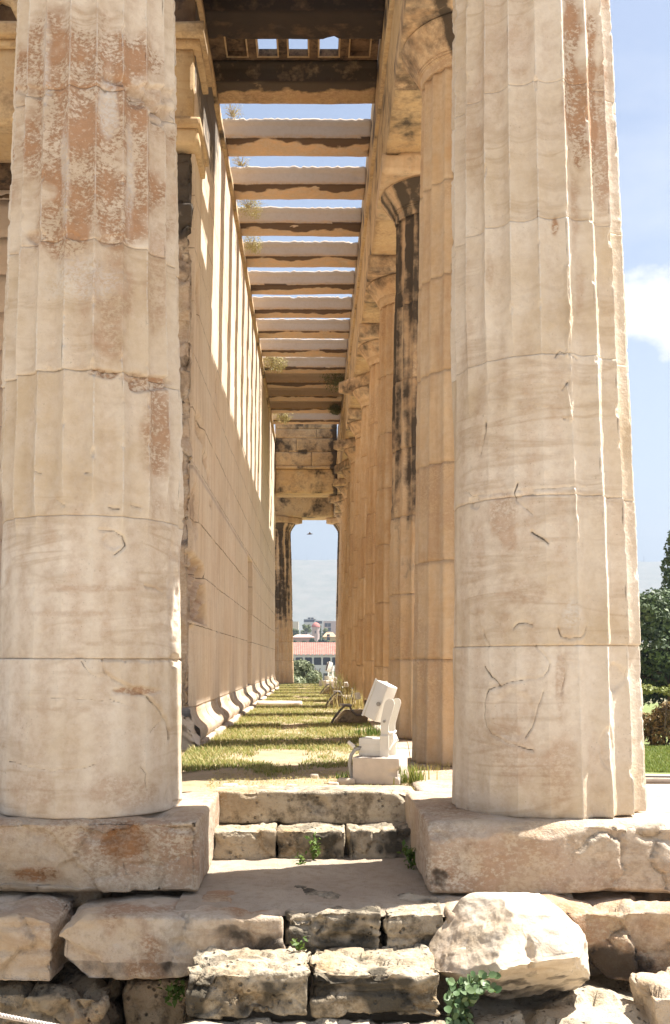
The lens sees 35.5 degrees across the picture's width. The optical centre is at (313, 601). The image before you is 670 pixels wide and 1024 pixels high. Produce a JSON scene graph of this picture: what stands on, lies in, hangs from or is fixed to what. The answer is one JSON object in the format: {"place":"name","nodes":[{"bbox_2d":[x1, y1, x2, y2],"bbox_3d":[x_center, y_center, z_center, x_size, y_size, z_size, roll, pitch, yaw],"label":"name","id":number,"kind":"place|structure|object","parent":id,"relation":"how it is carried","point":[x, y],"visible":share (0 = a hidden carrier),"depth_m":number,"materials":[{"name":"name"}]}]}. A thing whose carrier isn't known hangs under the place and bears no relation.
{"place":"outdoors","nodes":[
{"label":"outdoors","id":0,"kind":"place"},
{"bbox_2d":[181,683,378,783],"bbox_3d":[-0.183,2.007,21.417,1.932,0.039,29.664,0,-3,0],"label":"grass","id":1,"kind":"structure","parent":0,"point":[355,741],"depth_m":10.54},
{"bbox_2d":[181,684,415,791],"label":"aisle ground","id":2,"kind":"structure","parent":0,"point":[194,781],"depth_m":7.61,"materials":[{"name":"stone"}]},
{"bbox_2d":[256,700,301,705],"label":"stone slab","id":3,"kind":"structure","parent":2,"relation":"on","point":[276,703],"depth_m":18.38,"materials":[{"name":"stone"}]},
{"bbox_2d":[181,683,417,783],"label":"dry grass","id":4,"kind":"structure","parent":2,"relation":"on","point":[260,733],"depth_m":10.82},
{"bbox_2d":[202,769,414,789],"bbox_3d":[0.024,1.171,6.888,1.506,0.016,1.156,0,-3,0],"label":"straw","id":5,"kind":"object","parent":2,"relation":"on","point":[283,778],"visible":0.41,"depth_m":6.97,"materials":[{"name":"yellow plant"}]},
{"bbox_2d":[319,680,336,685],"bbox_3d":[0.472,2.577,32.717,0.483,0.215,0.417,2,-4,-29],"label":"concrete base","id":6,"kind":"object","parent":2,"relation":"on","point":[323,681],"visible":0.4,"depth_m":32.57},
{"bbox_2d":[324,661,333,679],"bbox_3d":[0.501,2.183,32.760,0.218,0.597,0.296,-3,-4,40],"label":"floodlight","id":7,"kind":"object","parent":6,"relation":"on","point":[328,667],"visible":0.96,"depth_m":32.72,"materials":[{"name":"white paint"}]},
{"bbox_2d":[323,672,346,695],"bbox_3d":[0.788,1.835,23.577,1.069,0.590,0.977,2,-4,-35],"label":"grass tuft","id":8,"kind":"object","parent":2,"relation":"on","point":[335,686],"visible":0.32,"depth_m":23.57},
{"bbox_2d":[326,682,353,704],"bbox_3d":[0.471,1.654,18.666,0.584,0.420,0.398,0,-3,-9],"label":"lamp base","id":9,"kind":"object","parent":2,"relation":"on","point":[340,695],"visible":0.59,"depth_m":18.56,"materials":[{"name":"brown metal"}]},
{"bbox_2d":[327,677,355,699],"bbox_3d":[0.679,1.673,20.422,0.982,0.550,1.055,3,-4,-42],"label":"grass tuft","id":10,"kind":"object","parent":2,"relation":"on","point":[339,685],"visible":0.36,"depth_m":20.46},
{"bbox_2d":[328,686,362,708],"bbox_3d":[0.694,1.548,16.840,0.743,0.388,0.771,-3,-4,43],"label":"grass tuft","id":11,"kind":"object","parent":2,"relation":"on","point":[349,700],"visible":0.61,"depth_m":16.80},
{"bbox_2d":[337,778,354,784],"bbox_3d":[0.207,1.155,6.650,0.114,0.065,0.083,0,-3,0],"label":"pebble","id":12,"kind":"object","parent":2,"relation":"on","point":[346,781],"visible":0.61,"depth_m":6.61,"materials":[{"name":"stone"}]},
{"bbox_2d":[330,692,367,723],"bbox_3d":[0.449,1.350,13.188,0.552,0.396,0.386,0,-3,-9],"label":"lamp base","id":13,"kind":"object","parent":2,"relation":"on","point":[350,715],"visible":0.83,"depth_m":13.10,"materials":[{"name":"brown stone"}]},
{"bbox_2d":[348,722,380,735],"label":"grass tuft","id":14,"kind":"object","parent":2,"relation":"on","point":[369,731],"visible":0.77,"depth_m":10.96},
{"bbox_2d":[353,754,407,784],"bbox_3d":[0.435,1.086,6.766,0.302,0.172,0.311,-1,-3,15],"label":"concrete base","id":15,"kind":"object","parent":2,"relation":"on","point":[374,770],"visible":0.84,"depth_m":6.62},
{"bbox_2d":[359,678,400,756],"bbox_3d":[0.427,0.750,6.766,0.247,0.498,0.182,-1,-4,22],"label":"floodlight","id":16,"kind":"object","parent":15,"relation":"on","point":[382,705],"visible":1,"depth_m":6.72,"materials":[{"name":"white paint"}]},
{"bbox_2d":[347,741,360,777],"bbox_3d":[0.274,1.033,6.717,0.119,0.276,0.034,1,-3,-19],"label":"conduit","id":17,"kind":"object","parent":16,"relation":"attached to","point":[354,750],"visible":0.87,"depth_m":6.70,"materials":[{"name":"metal"}]},
{"bbox_2d":[175,853,449,916],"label":"landing ground","id":18,"kind":"structure","parent":0,"point":[271,883],"depth_m":5.15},
{"bbox_2d":[213,822,276,859],"bbox_3d":[-0.382,1.361,5.884,0.365,0.200,0.314,0,-3,0],"label":"step stone","id":19,"kind":"object","parent":18,"relation":"on","point":[249,842],"visible":0.84,"depth_m":5.74,"materials":[{"name":"stone"}]},
{"bbox_2d":[276,822,346,858],"bbox_3d":[-0.012,1.355,5.879,0.401,0.199,0.308,0,-3,0],"label":"step stone","id":20,"kind":"object","parent":18,"relation":"on","point":[292,840],"visible":0.83,"depth_m":5.75,"materials":[{"name":"stone"}]},
{"bbox_2d":[213,785,413,824],"bbox_3d":[0.007,1.205,6.201,1.193,0.199,0.332,0,-3,0],"label":"kerb stone","id":21,"kind":"object","parent":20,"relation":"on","point":[329,804],"visible":0.87,"depth_m":6.04,"materials":[{"name":"stone"}]},
{"bbox_2d":[304,832,320,859],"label":"weed","id":22,"kind":"object","parent":18,"relation":"on","point":[315,848],"visible":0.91,"depth_m":5.69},
{"bbox_2d":[285,885,380,955],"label":"infill block","id":23,"kind":"structure","parent":18,"relation":"on","point":[333,927],"depth_m":4.58,"materials":[{"name":"stone"}]},
{"bbox_2d":[345,822,410,858],"bbox_3d":[0.368,1.358,5.879,0.381,0.204,0.311,0,-3,0],"label":"step stone","id":24,"kind":"object","parent":18,"relation":"on","point":[379,840],"visible":0.83,"depth_m":5.74,"materials":[{"name":"stone"}]},
{"bbox_2d":[397,840,415,869],"bbox_3d":[0.497,1.335,5.486,0.126,0.169,0.111,0,-3,0],"label":"weed","id":25,"kind":"object","parent":18,"relation":"on","point":[410,853],"visible":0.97,"depth_m":5.48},
{"bbox_2d":[442,893,469,923],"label":"step block","id":26,"kind":"structure","parent":18,"relation":"on","point":[451,900],"depth_m":4.72,"materials":[{"name":"stone"}]},
{"bbox_2d":[109,683,601,1020],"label":"ground","id":27,"kind":"structure","parent":0,"point":[442,988],"depth_m":5.31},
{"bbox_2d":[0,190,9,578],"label":"porch wall","id":28,"kind":"structure","parent":27,"relation":"on","point":[4,219],"depth_m":13.67,"materials":[{"name":"stone"}]},
{"bbox_2d":[0,163,11,198],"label":"ceiling slab","id":29,"kind":"structure","parent":28,"relation":"on","point":[5,176],"depth_m":12.89,"materials":[{"name":"stone"}]},
{"bbox_2d":[175,0,278,749],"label":"cella wall","id":30,"kind":"structure","parent":27,"relation":"on","point":[227,576],"depth_m":12.64,"materials":[{"name":"stone"}]},
{"bbox_2d":[0,0,212,162],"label":"porch entablature","id":31,"kind":"structure","parent":30,"relation":"attached to","point":[191,39],"depth_m":10.09,"materials":[{"name":"stone"}]},
{"bbox_2d":[262,357,287,372],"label":"dry bush","id":32,"kind":"object","parent":30,"relation":"attached to","point":[278,360],"visible":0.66,"depth_m":23.08,"materials":[{"name":"yellow plant"}]},
{"bbox_2d":[272,413,292,424],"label":"dry bush","id":33,"kind":"object","parent":30,"relation":"on","point":[284,416],"visible":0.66,"depth_m":28.32,"materials":[{"name":"yellow plant"}]},
{"bbox_2d":[203,0,384,38],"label":"ceiling beam","id":34,"kind":"structure","parent":30,"relation":"on","point":[292,19],"depth_m":10.77,"materials":[{"name":"stone"}]},
{"bbox_2d":[209,37,378,60],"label":"coffer slab","id":35,"kind":"structure","parent":34,"relation":"on","point":[225,49],"depth_m":11.81,"materials":[{"name":"stone"}]},
{"bbox_2d":[213,60,377,103],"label":"ceiling beam","id":36,"kind":"structure","parent":30,"relation":"attached to","point":[289,82],"depth_m":11.95,"materials":[{"name":"stone"}]},
{"bbox_2d":[222,118,370,156],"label":"ceiling beam","id":37,"kind":"structure","parent":30,"relation":"on","point":[315,137],"depth_m":13.23,"materials":[{"name":"stone"}]},
{"bbox_2d":[223,104,243,118],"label":"dry bush","id":38,"kind":"object","parent":37,"relation":"on","point":[232,113],"visible":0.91,"depth_m":13.24,"materials":[{"name":"yellow plant"}]},
{"bbox_2d":[230,166,365,199],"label":"ceiling beam","id":39,"kind":"structure","parent":30,"relation":"on","point":[290,182],"depth_m":14.52,"materials":[{"name":"stone"}]},
{"bbox_2d":[237,206,361,236],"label":"ceiling beam","id":40,"kind":"structure","parent":30,"relation":"on","point":[312,221],"depth_m":15.81,"materials":[{"name":"stone"}]},
{"bbox_2d":[236,200,267,219],"bbox_3d":[-0.977,-5.959,15.673,0.549,0.550,0.501,2,-4,-37],"label":"dry bush","id":41,"kind":"object","parent":40,"relation":"on","point":[248,205],"visible":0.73,"depth_m":15.63,"materials":[{"name":"yellow plant"}]},
{"bbox_2d":[243,241,357,267],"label":"ceiling beam","id":42,"kind":"structure","parent":30,"relation":"on","point":[295,254],"depth_m":17.10,"materials":[{"name":"stone"}]},
{"bbox_2d":[243,236,262,253],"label":"dry bush","id":43,"kind":"object","parent":42,"relation":"on","point":[253,246],"visible":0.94,"depth_m":16.88,"materials":[{"name":"yellow plant"}]},
{"bbox_2d":[248,270,354,294],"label":"ceiling beam","id":44,"kind":"structure","parent":30,"relation":"attached to","point":[294,282],"depth_m":18.39,"materials":[{"name":"stone"}]},
{"bbox_2d":[252,296,351,317],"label":"ceiling beam","id":45,"kind":"structure","parent":30,"relation":"attached to","point":[298,307],"depth_m":19.68,"materials":[{"name":"stone"}]},
{"bbox_2d":[256,318,349,338],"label":"ceiling beam","id":46,"kind":"structure","parent":30,"relation":"attached to","point":[332,328],"depth_m":20.97,"materials":[{"name":"stone"}]},
{"bbox_2d":[263,357,345,373],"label":"ceiling beam","id":47,"kind":"structure","parent":30,"relation":"attached to","point":[307,365],"depth_m":23.55,"materials":[{"name":"stone"}]},
{"bbox_2d":[265,373,343,387],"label":"ceiling beam","id":48,"kind":"structure","parent":30,"relation":"attached to","point":[292,380],"depth_m":24.84,"materials":[{"name":"stone"}]},
{"bbox_2d":[270,401,340,412],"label":"ceiling beam","id":49,"kind":"structure","parent":30,"relation":"on","point":[299,406],"depth_m":27.41,"materials":[{"name":"stone"}]},
{"bbox_2d":[272,413,339,423],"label":"ceiling beam","id":50,"kind":"structure","parent":30,"relation":"on","point":[314,418],"depth_m":28.71,"materials":[{"name":"stone"}]},
{"bbox_2d":[275,516,301,682],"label":"marble column","id":51,"kind":"structure","parent":27,"relation":"on","point":[284,664],"depth_m":35.86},
{"bbox_2d":[275,494,333,519],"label":"entablature","id":52,"kind":"structure","parent":51,"relation":"on","point":[312,508],"depth_m":35.93,"materials":[{"name":"stone"}]},
{"bbox_2d":[397,749,451,791],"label":"stylobate block","id":53,"kind":"structure","parent":27,"relation":"on","point":[443,783],"depth_m":6.68,"materials":[{"name":"stone"}]},
{"bbox_2d":[393,764,437,784],"bbox_3d":[0.643,1.089,6.631,0.295,0.129,0.212,0,-3,0],"label":"grass tuft","id":54,"kind":"object","parent":53,"relation":"on","point":[413,776],"visible":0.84,"depth_m":6.61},
{"bbox_2d":[394,0,454,765],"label":"marble column","id":55,"kind":"structure","parent":53,"relation":"on","point":[423,55],"depth_m":7.77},
{"bbox_2d":[407,760,449,770],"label":"grass tuft","id":56,"kind":"object","parent":53,"relation":"on","point":[437,768],"visible":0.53,"depth_m":7.27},
{"bbox_3d":[1.250,2.119,20.735,1.109,0.346,2.584,0,-3,0],"label":"stylobate block","id":57,"kind":"object","parent":27,"relation":"on","visible":0},
{"bbox_2d":[346,408,361,690],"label":"marble column","id":58,"kind":"structure","parent":57,"relation":"on","point":[353,420],"depth_m":20.75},
{"bbox_3d":[1.251,2.415,25.893,1.112,0.346,2.585,0,-3,0],"label":"stylobate block","id":59,"kind":"object","parent":27,"relation":"on","visible":0},
{"bbox_2d":[334,458,350,689],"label":"marble column","id":60,"kind":"structure","parent":59,"relation":"on","point":[343,468],"depth_m":25.95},
{"bbox_2d":[367,718,380,729],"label":"stylobate block","id":61,"kind":"structure","parent":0,"point":[374,724],"depth_m":12.71,"materials":[{"name":"stone"}]},
{"bbox_2d":[364,255,395,722],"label":"marble column","id":62,"kind":"structure","parent":61,"relation":"on","point":[380,285],"depth_m":12.97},
{"bbox_2d":[377,729,411,748],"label":"stylobate block","id":63,"kind":"structure","parent":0,"point":[402,744],"depth_m":9.60,"materials":[{"name":"stone"}]},
{"bbox_2d":[375,152,420,738],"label":"marble column","id":64,"kind":"structure","parent":63,"relation":"on","point":[398,198],"depth_m":10.35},
{"bbox_2d":[197,643,669,1023],"bbox_3d":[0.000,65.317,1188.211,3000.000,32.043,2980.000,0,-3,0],"label":"ground","id":65,"kind":"structure","parent":0,"point":[662,788],"depth_m":14.75,"materials":[{"name":"soil"}]},
{"bbox_2d":[0,1013,55,1023],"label":"rope barrier","id":66,"kind":"object","parent":65,"relation":"on","point":[18,1018],"visible":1,"depth_m":3.50,"materials":[{"name":"white fabric"}]},
{"bbox_2d":[0,961,127,1023],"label":"foundation stone","id":67,"kind":"object","parent":65,"relation":"on","point":[70,992],"visible":0.51,"depth_m":4.57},
{"bbox_2d":[0,891,78,980],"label":"step block","id":68,"kind":"structure","parent":67,"relation":"on","point":[32,942],"depth_m":4.55,"materials":[{"name":"stone"}]},
{"bbox_2d":[54,891,111,906],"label":"infill block","id":69,"kind":"structure","parent":68,"relation":"on","point":[81,898],"depth_m":5.05,"materials":[{"name":"stone"}]},
{"bbox_2d":[0,792,219,892],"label":"stylobate block","id":70,"kind":"structure","parent":68,"relation":"on","point":[172,849],"depth_m":4.93,"materials":[{"name":"stone"}]},
{"bbox_2d":[0,0,183,818],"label":"marble column","id":71,"kind":"structure","parent":70,"relation":"on","point":[91,477],"depth_m":5.20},
{"bbox_2d":[122,975,196,1023],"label":"foundation stone","id":72,"kind":"object","parent":65,"relation":"on","point":[144,1001],"visible":0.35,"depth_m":4.67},
{"bbox_2d":[157,978,186,1007],"bbox_3d":[-0.613,1.703,4.582,0.139,0.140,0.112,-2,-4,25],"label":"weed","id":73,"kind":"object","parent":72,"relation":"attached to","point":[180,989],"visible":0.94,"depth_m":4.56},
{"bbox_2d":[59,890,285,979],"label":"step block","id":74,"kind":"structure","parent":72,"relation":"on","point":[147,936],"depth_m":4.53,"materials":[{"name":"stone"}]},
{"bbox_2d":[293,634,314,641],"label":"house","id":75,"kind":"structure","parent":65,"relation":"on","point":[302,637],"depth_m":329.88,"materials":[{"name":"paint"}]},
{"bbox_2d":[293,658,322,683],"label":"bush","id":76,"kind":"object","parent":65,"relation":"on","point":[303,668],"visible":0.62,"depth_m":49.11,"materials":[{"name":"green plant"}]},
{"bbox_2d":[293,642,335,679],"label":"stoa","id":77,"kind":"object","parent":65,"relation":"on","point":[319,655],"visible":0.1,"depth_m":282.81,"materials":[{"name":"ceramic"}]},
{"bbox_2d":[183,1017,445,1023],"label":"step stone","id":78,"kind":"object","parent":65,"relation":"on","point":[257,1020],"visible":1,"depth_m":4.15,"materials":[{"name":"stone"}]},
{"bbox_2d":[185,946,311,1019],"bbox_3d":[-0.261,1.580,4.358,0.508,0.197,0.458,0,-3,0],"label":"step stone","id":79,"kind":"object","parent":78,"relation":"on","point":[240,982],"visible":0.99,"depth_m":4.16,"materials":[{"name":"stone"}]},
{"bbox_2d":[310,943,440,1017],"bbox_3d":[0.247,1.580,4.366,0.527,0.192,0.440,0,-3,0],"label":"step stone","id":80,"kind":"object","parent":78,"relation":"on","point":[371,981],"visible":0.99,"depth_m":4.18,"materials":[{"name":"stone"}]},
{"bbox_2d":[379,892,442,948],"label":"infill block","id":81,"kind":"structure","parent":80,"relation":"on","point":[403,927],"depth_m":4.59,"materials":[{"name":"stone"}]},
{"bbox_2d":[311,622,319,640],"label":"church","id":82,"kind":"structure","parent":65,"relation":"on","point":[315,626],"depth_m":398.70,"materials":[{"name":"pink paint"}]},
{"bbox_2d":[323,621,335,634],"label":"apartment block","id":83,"kind":"structure","parent":65,"relation":"on","point":[331,625],"depth_m":560.14,"materials":[{"name":"white paint"}]},
{"bbox_2d":[451,974,649,1023],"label":"bedrock slab","id":84,"kind":"structure","parent":65,"relation":"on","point":[601,999],"depth_m":4.41,"materials":[{"name":"stone"}]},
{"bbox_2d":[444,970,501,1023],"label":"caper bush","id":85,"kind":"object","parent":84,"relation":"on","point":[465,994],"visible":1,"depth_m":4.04,"materials":[{"name":"green plant"}]},
{"bbox_2d":[429,892,589,999],"bbox_3d":[0.823,1.455,4.321,0.648,0.424,0.558,0,-3,0],"label":"boulder","id":86,"kind":"object","parent":84,"relation":"on","point":[525,944],"visible":0.85,"depth_m":4.24,"materials":[{"name":"stone"}]},
{"bbox_2d":[539,891,669,980],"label":"step block","id":87,"kind":"structure","parent":84,"relation":"on","point":[627,934],"depth_m":4.62,"materials":[{"name":"stone"}]},
{"bbox_2d":[405,791,669,893],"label":"stylobate block","id":88,"kind":"structure","parent":87,"relation":"on","point":[457,850],"depth_m":4.88,"materials":[{"name":"stone"}]},
{"bbox_2d":[450,0,646,818],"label":"marble column","id":89,"kind":"structure","parent":88,"relation":"on","point":[548,708],"depth_m":5.21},
{"bbox_2d":[629,967,669,1023],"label":"boulder","id":90,"kind":"object","parent":84,"relation":"on","point":[650,992],"visible":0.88,"depth_m":4.24,"materials":[{"name":"stone"}]},
{"bbox_2d":[639,587,669,705],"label":"tree","id":91,"kind":"object","parent":65,"relation":"on","point":[654,614],"visible":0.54,"depth_m":29.34,"materials":[{"name":"green plant"}]},
{"bbox_2d":[641,684,669,745],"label":"hedge","id":92,"kind":"object","parent":65,"relation":"on","point":[659,717],"visible":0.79,"depth_m":22.33,"materials":[{"name":"green plant"}]},
{"bbox_2d":[646,778,669,783],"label":"path edging","id":93,"kind":"object","parent":65,"relation":"on","point":[658,781],"visible":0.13,"depth_m":15.43,"materials":[{"name":"beige stone"}]},
{"bbox_2d":[647,531,669,696],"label":"conifer","id":94,"kind":"object","parent":65,"relation":"on","point":[666,575],"visible":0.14,"depth_m":34.28,"materials":[{"name":"green plant"}]},
{"bbox_2d":[220,0,669,561],"label":"sky","id":95,"kind":"structure","parent":0,"point":[640,30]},
{"bbox_2d":[292,560,668,642],"bbox_3d":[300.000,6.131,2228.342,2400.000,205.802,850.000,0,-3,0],"label":"mountain","id":96,"kind":"structure","parent":0,"point":[314,587],"depth_m":2113.07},
{"bbox_2d":[644,744,669,772],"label":"lawn grass","id":97,"kind":"structure","parent":0,"point":[659,762],"depth_m":18.96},
{"bbox_3d":[1.250,1.969,18.155,1.109,0.347,2.588,0,-3,0],"label":"stylobate block","id":98,"kind":"object","parent":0,"visible":0},
{"bbox_2d":[339,372,369,700],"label":"marble column","id":99,"kind":"structure","parent":98,"relation":"on","point":[357,387],"depth_m":18.18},
{"bbox_2d":[334,0,421,505],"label":"entablature","id":100,"kind":"structure","parent":99,"relation":"on","point":[395,122],"depth_m":11.90,"materials":[{"name":"stone"}]},
{"bbox_2d":[260,338,347,356],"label":"ceiling beam","id":101,"kind":"structure","parent":100,"relation":"attached to","point":[285,347],"depth_m":22.26,"materials":[{"name":"stone"}]},
{"bbox_2d":[268,388,342,400],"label":"ceiling beam","id":102,"kind":"structure","parent":100,"relation":"attached to","point":[301,394],"depth_m":26.12,"materials":[{"name":"stone"}]},
{"bbox_2d":[319,373,344,392],"bbox_3d":[0.518,-5.195,24.439,0.722,0.661,0.682,2,-4,-25],"label":"dry bush","id":103,"kind":"object","parent":100,"relation":"attached to","point":[335,381],"visible":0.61,"depth_m":24.39,"materials":[{"name":"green plant"}]},
{"bbox_2d":[327,403,340,414],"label":"dry bush","id":104,"kind":"object","parent":100,"relation":"attached to","point":[336,409],"visible":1,"depth_m":27.12,"materials":[{"name":"green plant"}]},
{"bbox_3d":[1.249,2.267,23.314,1.109,0.345,2.586,0,-3,0],"label":"stylobate block","id":105,"kind":"object","parent":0,"visible":0},
{"bbox_2d":[333,437,355,694],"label":"marble column","id":106,"kind":"structure","parent":105,"relation":"on","point":[347,447],"depth_m":23.36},
{"bbox_3d":[1.250,2.565,28.472,1.111,0.345,2.584,0,-3,0],"label":"stylobate block","id":107,"kind":"object","parent":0,"visible":0},
{"bbox_2d":[333,478,347,686],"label":"marble column","id":108,"kind":"structure","parent":107,"relation":"on","point":[341,484],"depth_m":28.51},
{"bbox_3d":[1.250,2.713,31.049,1.107,0.347,2.587,0,-3,0],"label":"stylobate block","id":109,"kind":"object","parent":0,"visible":0},
{"bbox_2d":[328,494,343,683],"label":"marble column","id":110,"kind":"structure","parent":109,"relation":"on","point":[338,499],"depth_m":31.14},
{"bbox_2d":[275,424,336,497],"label":"cross entablature","id":111,"kind":"structure","parent":110,"relation":"on","point":[305,458],"depth_m":30.90,"materials":[{"name":"stone"}]},
{"bbox_3d":[1.249,2.861,33.630,1.112,0.346,2.584,0,-3,0],"label":"stylobate block","id":112,"kind":"object","parent":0,"visible":0},
{"bbox_2d":[334,506,341,681],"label":"marble column","id":113,"kind":"structure","parent":112,"relation":"on","point":[337,513],"depth_m":33.68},
{"bbox_3d":[1.250,2.979,35.667,1.105,0.346,1.845,0,-3,0],"label":"stylobate block","id":114,"kind":"object","parent":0,"visible":0},
{"bbox_2d":[326,517,339,676],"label":"marble column","id":115,"kind":"structure","parent":114,"relation":"on","point":[334,521],"depth_m":36.12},
{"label":"stylobate block","id":116,"kind":"object","parent":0,"visible":0},
{"bbox_2d":[356,323,379,707],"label":"marble column","id":117,"kind":"structure","parent":116,"relation":"on","point":[367,346],"depth_m":15.57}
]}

